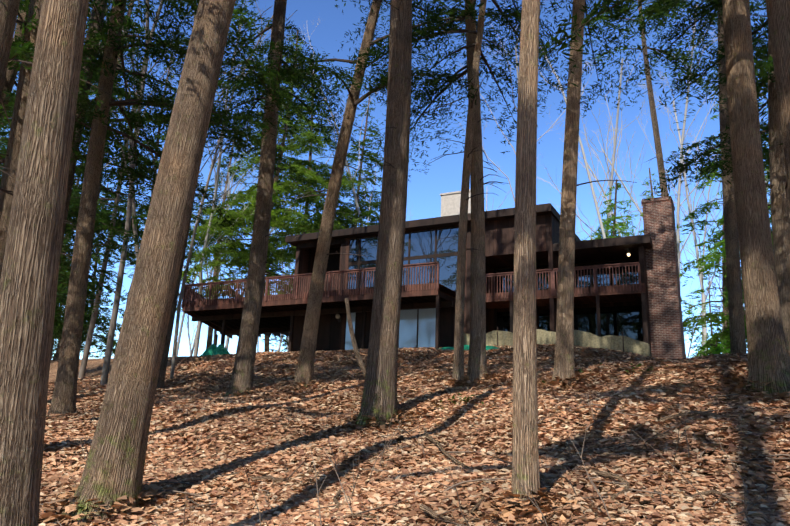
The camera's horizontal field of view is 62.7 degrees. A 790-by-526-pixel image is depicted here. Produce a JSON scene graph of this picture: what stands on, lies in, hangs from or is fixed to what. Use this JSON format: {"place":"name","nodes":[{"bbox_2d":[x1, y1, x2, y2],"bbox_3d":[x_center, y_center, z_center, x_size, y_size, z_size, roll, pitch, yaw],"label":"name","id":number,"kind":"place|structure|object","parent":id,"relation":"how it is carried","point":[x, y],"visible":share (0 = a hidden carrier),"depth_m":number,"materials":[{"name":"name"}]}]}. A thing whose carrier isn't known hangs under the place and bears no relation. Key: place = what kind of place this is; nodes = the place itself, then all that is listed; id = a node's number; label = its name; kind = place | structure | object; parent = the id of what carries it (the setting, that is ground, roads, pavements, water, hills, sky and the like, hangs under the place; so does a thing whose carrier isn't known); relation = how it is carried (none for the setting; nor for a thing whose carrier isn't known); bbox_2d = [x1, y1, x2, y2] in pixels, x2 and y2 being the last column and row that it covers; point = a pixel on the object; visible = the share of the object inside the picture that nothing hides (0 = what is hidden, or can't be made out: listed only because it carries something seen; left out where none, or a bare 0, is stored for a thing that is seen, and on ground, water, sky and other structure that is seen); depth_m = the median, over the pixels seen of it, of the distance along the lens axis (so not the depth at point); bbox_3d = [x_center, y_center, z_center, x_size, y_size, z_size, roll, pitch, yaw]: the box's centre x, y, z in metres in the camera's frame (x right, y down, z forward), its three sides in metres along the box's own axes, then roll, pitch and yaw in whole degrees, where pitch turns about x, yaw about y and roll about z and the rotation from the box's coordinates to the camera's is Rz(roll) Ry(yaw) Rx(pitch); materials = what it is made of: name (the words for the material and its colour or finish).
{"place":"outdoors","nodes":[
{"label":"outdoors","id":0,"kind":"place"},
{"bbox_2d":[0,0,771,358],"label":"sky","id":1,"kind":"structure","parent":0,"point":[444,175],"materials":[{"name":"blue"}]},
{"bbox_2d":[39,349,789,525],"bbox_3d":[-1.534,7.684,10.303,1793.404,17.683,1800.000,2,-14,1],"label":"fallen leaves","id":2,"kind":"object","parent":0,"point":[94,367],"depth_m":8.00,"materials":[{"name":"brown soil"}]},
{"bbox_2d":[0,5,20,182],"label":"tree","id":3,"kind":"object","parent":2,"relation":"on","point":[4,125],"visible":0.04,"depth_m":45.08,"materials":[{"name":"green plant"}]},
{"bbox_2d":[0,0,88,525],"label":"tree","id":4,"kind":"object","parent":2,"relation":"on","point":[29,279],"visible":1,"depth_m":3.52,"materials":[{"name":"brown plant"}]},
{"bbox_2d":[0,31,114,334],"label":"tree","id":5,"kind":"object","parent":2,"relation":"on","point":[66,250],"visible":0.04,"depth_m":44.73,"materials":[{"name":"green plant"}]},
{"bbox_2d":[0,0,129,195],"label":"tree","id":6,"kind":"object","parent":2,"relation":"on","point":[9,9],"visible":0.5,"depth_m":7.89,"materials":[{"name":"green plant"}]},
{"bbox_2d":[0,2,154,329],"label":"tree","id":7,"kind":"object","parent":2,"relation":"on","point":[62,296],"visible":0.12,"depth_m":28.73,"materials":[{"name":"green plant"}]},
{"bbox_2d":[52,204,106,358],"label":"tree","id":8,"kind":"object","parent":2,"relation":"on","point":[98,309],"visible":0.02,"depth_m":88.05,"materials":[{"name":"green plant"}]},
{"bbox_2d":[51,141,115,358],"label":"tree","id":9,"kind":"object","parent":2,"relation":"on","point":[96,327],"visible":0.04,"depth_m":59.54,"materials":[{"name":"green plant"}]},
{"bbox_2d":[53,184,117,358],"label":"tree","id":10,"kind":"object","parent":2,"relation":"on","point":[102,340],"visible":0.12,"depth_m":76.00,"materials":[{"name":"green plant"}]},
{"bbox_2d":[52,45,130,359],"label":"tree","id":11,"kind":"object","parent":2,"relation":"on","point":[100,319],"visible":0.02,"depth_m":44.94,"materials":[{"name":"green plant"}]},
{"bbox_2d":[0,0,195,302],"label":"tree","id":12,"kind":"object","parent":2,"relation":"on","point":[10,78],"visible":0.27,"depth_m":19.62,"materials":[{"name":"green plant"}]},
{"bbox_2d":[0,0,205,344],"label":"tree","id":13,"kind":"object","parent":2,"relation":"on","point":[117,224],"visible":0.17,"depth_m":33.59,"materials":[{"name":"green plant"}]},
{"bbox_2d":[88,2,138,261],"bbox_3d":[-14.175,-8.235,27.369,5.263,25.637,9.349,-5,-16,25],"label":"tree","id":14,"kind":"object","parent":2,"relation":"on","point":[134,215],"visible":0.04,"depth_m":28.36,"materials":[{"name":"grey plant"}]},
{"bbox_2d":[0,0,253,314],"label":"tree","id":15,"kind":"object","parent":2,"relation":"on","point":[93,57],"visible":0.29,"depth_m":17.70,"materials":[{"name":"green plant"}]},
{"bbox_2d":[78,0,178,377],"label":"tree","id":16,"kind":"object","parent":2,"relation":"on","point":[83,366],"visible":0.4,"depth_m":30.59,"materials":[{"name":"grey plant"}]},
{"bbox_2d":[0,0,270,162],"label":"tree","id":17,"kind":"object","parent":2,"relation":"on","point":[28,49],"visible":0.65,"depth_m":12.14,"materials":[{"name":"green plant"}]},
{"bbox_2d":[72,61,214,270],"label":"tree","id":18,"kind":"object","parent":2,"relation":"on","point":[144,191],"visible":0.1,"depth_m":51.31,"materials":[{"name":"green plant"}]},
{"bbox_2d":[100,0,190,384],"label":"tree","id":19,"kind":"object","parent":2,"relation":"on","point":[108,353],"visible":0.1,"depth_m":24.79,"materials":[{"name":"brown plant"}]},
{"bbox_2d":[110,213,194,317],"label":"tree","id":20,"kind":"object","parent":2,"relation":"on","point":[123,298],"visible":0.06,"depth_m":56.57,"materials":[{"name":"green plant"}]},
{"bbox_2d":[0,0,305,279],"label":"tree","id":21,"kind":"object","parent":2,"relation":"on","point":[12,151],"visible":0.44,"depth_m":11.78,"materials":[{"name":"green plant"}]},
{"bbox_2d":[72,0,234,520],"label":"tree","id":22,"kind":"object","parent":2,"relation":"on","point":[114,465],"visible":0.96,"depth_m":6.21,"materials":[{"name":"brown plant"}]},
{"bbox_2d":[47,0,270,413],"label":"tree","id":23,"kind":"object","parent":2,"relation":"on","point":[64,396],"visible":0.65,"depth_m":15.14,"materials":[{"name":"green plant"}]},
{"bbox_2d":[180,264,196,355],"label":"tree","id":24,"kind":"object","parent":2,"relation":"on","point":[187,324],"visible":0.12,"depth_m":104.09,"materials":[{"name":"grey plant"}]},
{"bbox_2d":[129,10,257,172],"bbox_3d":[-11.486,-7.522,36.272,11.528,25.111,7.315,-10,-19,41],"label":"tree","id":25,"kind":"object","parent":2,"relation":"on","point":[171,92],"visible":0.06,"depth_m":36.23,"materials":[{"name":"brown plant"}]},
{"bbox_2d":[90,1,312,303],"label":"tree","id":26,"kind":"object","parent":2,"relation":"on","point":[215,102],"visible":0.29,"depth_m":20.99,"materials":[{"name":"grey plant"}]},
{"bbox_2d":[191,270,223,355],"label":"tree","id":27,"kind":"object","parent":2,"relation":"on","point":[194,339],"depth_m":104.08,"materials":[{"name":"grey plant"}]},
{"bbox_2d":[117,0,310,388],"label":"tree","id":28,"kind":"object","parent":2,"relation":"on","point":[162,374],"visible":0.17,"depth_m":22.59,"materials":[{"name":"green plant"}]},
{"bbox_2d":[200,344,229,355],"bbox_3d":[-9.891,4.831,35.832,1.800,0.761,1.000,-5,-16,27],"label":"green tarp","id":29,"kind":"object","parent":2,"relation":"on","point":[213,349],"visible":0.75,"depth_m":35.48,"materials":[{"name":"green plastic"}]},
{"bbox_2d":[190,181,241,285],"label":"tree","id":30,"kind":"object","parent":2,"relation":"on","point":[205,260],"visible":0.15,"depth_m":77.62,"materials":[{"name":"green plant"}]},
{"bbox_2d":[176,150,256,355],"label":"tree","id":31,"kind":"object","parent":2,"relation":"on","point":[180,332],"visible":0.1,"depth_m":66.64,"materials":[{"name":"green plant"}]},
{"bbox_2d":[196,150,246,343],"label":"tree","id":32,"kind":"object","parent":2,"relation":"on","point":[215,332],"visible":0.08,"depth_m":62.67,"materials":[{"name":"green plant"}]},
{"bbox_2d":[161,4,287,355],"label":"tree","id":33,"kind":"object","parent":2,"relation":"on","point":[199,323],"visible":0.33,"depth_m":47.39,"materials":[{"name":"grey plant"}]},
{"bbox_2d":[176,125,273,348],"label":"tree","id":34,"kind":"object","parent":2,"relation":"on","point":[209,337],"visible":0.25,"depth_m":63.68,"materials":[{"name":"green plant"}]},
{"bbox_2d":[201,122,251,325],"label":"tree","id":35,"kind":"object","parent":2,"relation":"on","point":[229,198],"visible":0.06,"depth_m":71.18,"materials":[{"name":"green plant"}]},
{"bbox_2d":[170,2,298,378],"bbox_3d":[-6.961,-5.611,28.802,5.191,22.060,4.379,2,-14,1],"label":"tree","id":36,"kind":"object","parent":2,"relation":"on","point":[182,291],"visible":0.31,"depth_m":25.65,"materials":[{"name":"grey plant"}]},
{"bbox_2d":[180,30,339,313],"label":"tree","id":37,"kind":"object","parent":2,"relation":"on","point":[283,220],"visible":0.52,"depth_m":47.35,"materials":[{"name":"green plant"}]},
{"bbox_2d":[227,168,294,351],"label":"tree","id":38,"kind":"object","parent":2,"relation":"on","point":[266,344],"visible":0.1,"depth_m":58.24,"materials":[{"name":"green plant"}]},
{"bbox_2d":[250,230,273,351],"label":"tree","id":39,"kind":"object","parent":2,"relation":"on","point":[258,337],"visible":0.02,"depth_m":89.04,"materials":[{"name":"grey plant"}]},
{"bbox_2d":[225,149,335,349],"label":"tree","id":40,"kind":"object","parent":2,"relation":"on","point":[228,338],"visible":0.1,"depth_m":65.90,"materials":[{"name":"grey plant"}]},
{"bbox_2d":[205,0,366,396],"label":"tree","id":41,"kind":"object","parent":2,"relation":"on","point":[241,380],"visible":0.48,"depth_m":17.23,"materials":[{"name":"green plant"}]},
{"bbox_2d":[231,75,370,292],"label":"tree","id":42,"kind":"object","parent":2,"relation":"on","point":[310,163],"visible":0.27,"depth_m":55.28,"materials":[{"name":"green plant"}]},
{"bbox_2d":[283,17,377,226],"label":"tree","id":43,"kind":"object","parent":2,"relation":"on","point":[355,196],"visible":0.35,"depth_m":60.33,"materials":[{"name":"beige plant"}]},
{"bbox_2d":[308,95,383,228],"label":"tree","id":44,"kind":"object","parent":2,"relation":"on","point":[365,212],"visible":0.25,"depth_m":63.79,"materials":[{"name":"green plant"}]},
{"bbox_2d":[345,298,365,376],"bbox_3d":[-0.380,1.560,10.532,0.974,1.983,0.110,3,-14,-2],"label":"leaning dead trunk","id":45,"kind":"object","parent":2,"relation":"on","point":[357,353],"visible":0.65,"depth_m":10.57,"materials":[{"name":"wood"}]},
{"bbox_2d":[212,0,545,389],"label":"tree","id":46,"kind":"object","parent":2,"relation":"on","point":[305,369],"visible":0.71,"depth_m":15.94,"materials":[{"name":"green plant"}]},
{"bbox_2d":[354,0,438,428],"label":"tree","id":47,"kind":"object","parent":2,"relation":"on","point":[379,396],"visible":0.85,"depth_m":10.41,"materials":[{"name":"brown plant"}]},
{"bbox_2d":[39,344,789,525],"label":"ground","id":48,"kind":"structure","parent":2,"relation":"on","point":[391,485],"depth_m":7.21,"materials":[{"name":"brown plant"}]},
{"bbox_2d":[39,374,789,525],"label":"twigs","id":49,"kind":"object","parent":48,"relation":"on","point":[492,479],"visible":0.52,"depth_m":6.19,"materials":[{"name":"brown wood"}]},
{"bbox_2d":[39,353,789,525],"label":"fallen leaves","id":50,"kind":"object","parent":2,"relation":"on","point":[545,502],"visible":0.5,"depth_m":5.63,"materials":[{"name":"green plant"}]},
{"bbox_2d":[60,380,789,519],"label":"tree roots","id":51,"kind":"object","parent":2,"relation":"on","point":[109,501],"visible":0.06,"depth_m":5.59,"materials":[{"name":"brown plant"}]},
{"bbox_2d":[181,189,684,359],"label":"house","id":52,"kind":"structure","parent":2,"relation":"on","point":[635,294],"depth_m":32.09,"materials":[{"name":"brown wood"}]},
{"bbox_2d":[335,314,340,321],"bbox_3d":[-3.085,2.957,35.064,0.251,0.400,0.338,-2,-15,15],"label":"wall lamp","id":53,"kind":"object","parent":52,"relation":"attached to","point":[337,316],"depth_m":35.00,"materials":[{"name":"black metal"}]},
{"bbox_2d":[624,247,631,255],"bbox_3d":[10.545,-0.477,29.263,0.300,0.365,0.300,-5,-16,27],"label":"light fixture","id":54,"kind":"object","parent":52,"relation":"attached to","point":[628,250],"visible":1,"depth_m":29.20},
{"bbox_2d":[309,0,610,382],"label":"tree","id":55,"kind":"object","parent":2,"relation":"on","point":[477,364],"visible":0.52,"depth_m":14.99,"materials":[{"name":"green plant"}]},
{"bbox_2d":[357,0,569,383],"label":"thin tree","id":56,"kind":"object","parent":2,"relation":"on","point":[458,366],"visible":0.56,"depth_m":14.99,"materials":[{"name":"green plant"}]},
{"bbox_2d":[440,345,499,349],"bbox_3d":[3.118,3.679,27.761,3.200,0.378,1.000,-5,-16,27],"label":"green net","id":57,"kind":"object","parent":2,"relation":"on","point":[466,347],"visible":0.38,"depth_m":27.48,"materials":[{"name":"green fabric"}]},
{"bbox_2d":[486,162,513,210],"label":"tree","id":58,"kind":"object","parent":2,"relation":"on","point":[487,191],"visible":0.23,"depth_m":84.92,"materials":[{"name":"beige plant"}]},
{"bbox_2d":[458,24,587,201],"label":"tree","id":59,"kind":"object","parent":2,"relation":"on","point":[516,109],"visible":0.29,"depth_m":56.41,"materials":[{"name":"beige plant"}]},
{"bbox_2d":[512,0,539,510],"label":"slim tree","id":60,"kind":"object","parent":2,"relation":"on","point":[525,452],"visible":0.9,"depth_m":4.99,"materials":[{"name":"brown plant"}]},
{"bbox_2d":[437,363,667,408],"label":"ground tufts","id":61,"kind":"object","parent":2,"relation":"on","point":[467,399],"visible":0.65,"depth_m":10.74,"materials":[{"name":"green plant"}]},
{"bbox_2d":[464,326,649,355],"bbox_3d":[6.464,3.362,27.332,8.020,1.520,0.288,-5,-16,27],"label":"fabric fence","id":62,"kind":"object","parent":2,"relation":"on","point":[581,338],"visible":0.52,"depth_m":26.61,"materials":[{"name":"beige fabric"}]},
{"bbox_2d":[484,0,645,239],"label":"tree","id":63,"kind":"object","parent":2,"relation":"on","point":[592,190],"visible":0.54,"depth_m":44.12,"materials":[{"name":"beige plant"}]},
{"bbox_2d":[543,57,638,235],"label":"tree","id":64,"kind":"object","parent":2,"relation":"on","point":[610,184],"visible":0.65,"depth_m":49.51,"materials":[{"name":"beige plant"}]},
{"bbox_2d":[582,179,635,240],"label":"tree","id":65,"kind":"object","parent":2,"relation":"on","point":[614,226],"visible":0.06,"depth_m":44.86,"materials":[{"name":"green plant"}]},
{"bbox_2d":[432,0,789,201],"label":"tree","id":66,"kind":"object","parent":2,"relation":"on","point":[778,14],"visible":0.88,"depth_m":7.66,"materials":[{"name":"green plant"}]},
{"bbox_2d":[556,120,670,235],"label":"tree","id":67,"kind":"object","parent":2,"relation":"on","point":[595,177],"visible":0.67,"depth_m":61.40,"materials":[{"name":"beige plant"}]},
{"bbox_2d":[599,192,637,234],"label":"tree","id":68,"kind":"object","parent":2,"relation":"on","point":[622,218],"visible":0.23,"depth_m":76.07,"materials":[{"name":"green plant"}]},
{"bbox_2d":[510,0,765,384],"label":"tree","id":69,"kind":"object","parent":2,"relation":"on","point":[564,365],"visible":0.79,"depth_m":12.33,"materials":[{"name":"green plant"}]},
{"bbox_2d":[587,129,692,358],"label":"tree","id":70,"kind":"object","parent":2,"relation":"on","point":[627,191],"visible":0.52,"depth_m":63.33,"materials":[{"name":"beige plant"}]},
{"bbox_2d":[584,0,717,357],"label":"tree","id":71,"kind":"object","parent":2,"relation":"on","point":[658,149],"visible":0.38,"depth_m":33.65,"materials":[{"name":"green plant"}]},
{"bbox_2d":[628,69,717,350],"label":"tree","id":72,"kind":"object","parent":2,"relation":"on","point":[697,255],"visible":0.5,"depth_m":50.20,"materials":[{"name":"beige plant"}]},
{"bbox_2d":[634,168,712,347],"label":"tree","id":73,"kind":"object","parent":2,"relation":"on","point":[650,181],"visible":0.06,"depth_m":50.44,"materials":[{"name":"green plant"}]},
{"bbox_2d":[636,4,718,280],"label":"tree","id":74,"kind":"object","parent":2,"relation":"on","point":[683,131],"visible":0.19,"depth_m":44.91,"materials":[{"name":"beige plant"}]},
{"bbox_2d":[610,0,746,353],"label":"tree","id":75,"kind":"object","parent":2,"relation":"on","point":[736,318],"visible":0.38,"depth_m":21.68,"materials":[{"name":"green plant"}]},
{"bbox_2d":[639,131,722,354],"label":"tree","id":76,"kind":"object","parent":2,"relation":"on","point":[705,231],"visible":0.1,"depth_m":63.59,"materials":[{"name":"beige plant"}]},
{"bbox_2d":[687,213,722,357],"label":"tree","id":77,"kind":"object","parent":2,"relation":"on","point":[692,302],"visible":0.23,"depth_m":84.81,"materials":[{"name":"beige plant"}]},
{"bbox_2d":[690,274,721,356],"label":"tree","id":78,"kind":"object","parent":2,"relation":"on","point":[711,331],"visible":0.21,"depth_m":95.20,"materials":[{"name":"green plant"}]},
{"bbox_2d":[624,0,789,352],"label":"tree","id":79,"kind":"object","parent":2,"relation":"on","point":[780,205],"visible":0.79,"depth_m":13.83,"materials":[{"name":"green plant"}]},
{"bbox_2d":[690,239,723,352],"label":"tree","id":80,"kind":"object","parent":2,"relation":"on","point":[713,289],"visible":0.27,"depth_m":68.01,"materials":[{"name":"beige plant"}]},
{"bbox_2d":[690,340,729,357],"bbox_3d":[12.851,4.094,25.515,3.172,2.296,3.195,5,-14,-11],"label":"bush","id":81,"kind":"object","parent":2,"relation":"on","point":[713,351],"visible":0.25,"depth_m":25.82,"materials":[{"name":"green plant"}]},
{"bbox_2d":[641,0,782,200],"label":"tree","id":82,"kind":"object","parent":2,"relation":"on","point":[764,67],"visible":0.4,"depth_m":15.50,"materials":[{"name":"green plant"}]},
{"bbox_2d":[677,104,746,355],"bbox_3d":[18.940,-1.583,38.154,8.146,19.982,6.791,2,-14,1],"label":"tree","id":83,"kind":"object","parent":2,"relation":"on","point":[704,222],"visible":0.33,"depth_m":38.50,"materials":[{"name":"green plant"}]},
{"bbox_2d":[680,189,744,308],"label":"tree","id":84,"kind":"object","parent":2,"relation":"on","point":[713,236],"visible":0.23,"depth_m":82.62,"materials":[{"name":"green plant"}]},
{"bbox_2d":[659,0,769,187],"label":"tree","id":85,"kind":"object","parent":2,"relation":"on","point":[762,128],"visible":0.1,"depth_m":25.69,"materials":[{"name":"green plant"}]},
{"bbox_2d":[683,102,772,353],"bbox_3d":[17.707,-1.440,32.575,7.602,16.980,8.395,2,-14,1],"label":"tree","id":86,"kind":"object","parent":2,"relation":"on","point":[716,335],"visible":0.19,"depth_m":32.91,"materials":[{"name":"green plant"}]},
{"bbox_2d":[722,0,789,393],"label":"tree","id":87,"kind":"object","parent":2,"relation":"on","point":[768,356],"visible":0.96,"depth_m":8.98,"materials":[{"name":"brown plant"}]},
{"bbox_2d":[741,106,771,351],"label":"tree","id":88,"kind":"object","parent":2,"relation":"on","point":[769,208],"depth_m":44.37,"materials":[{"name":"green plant"}]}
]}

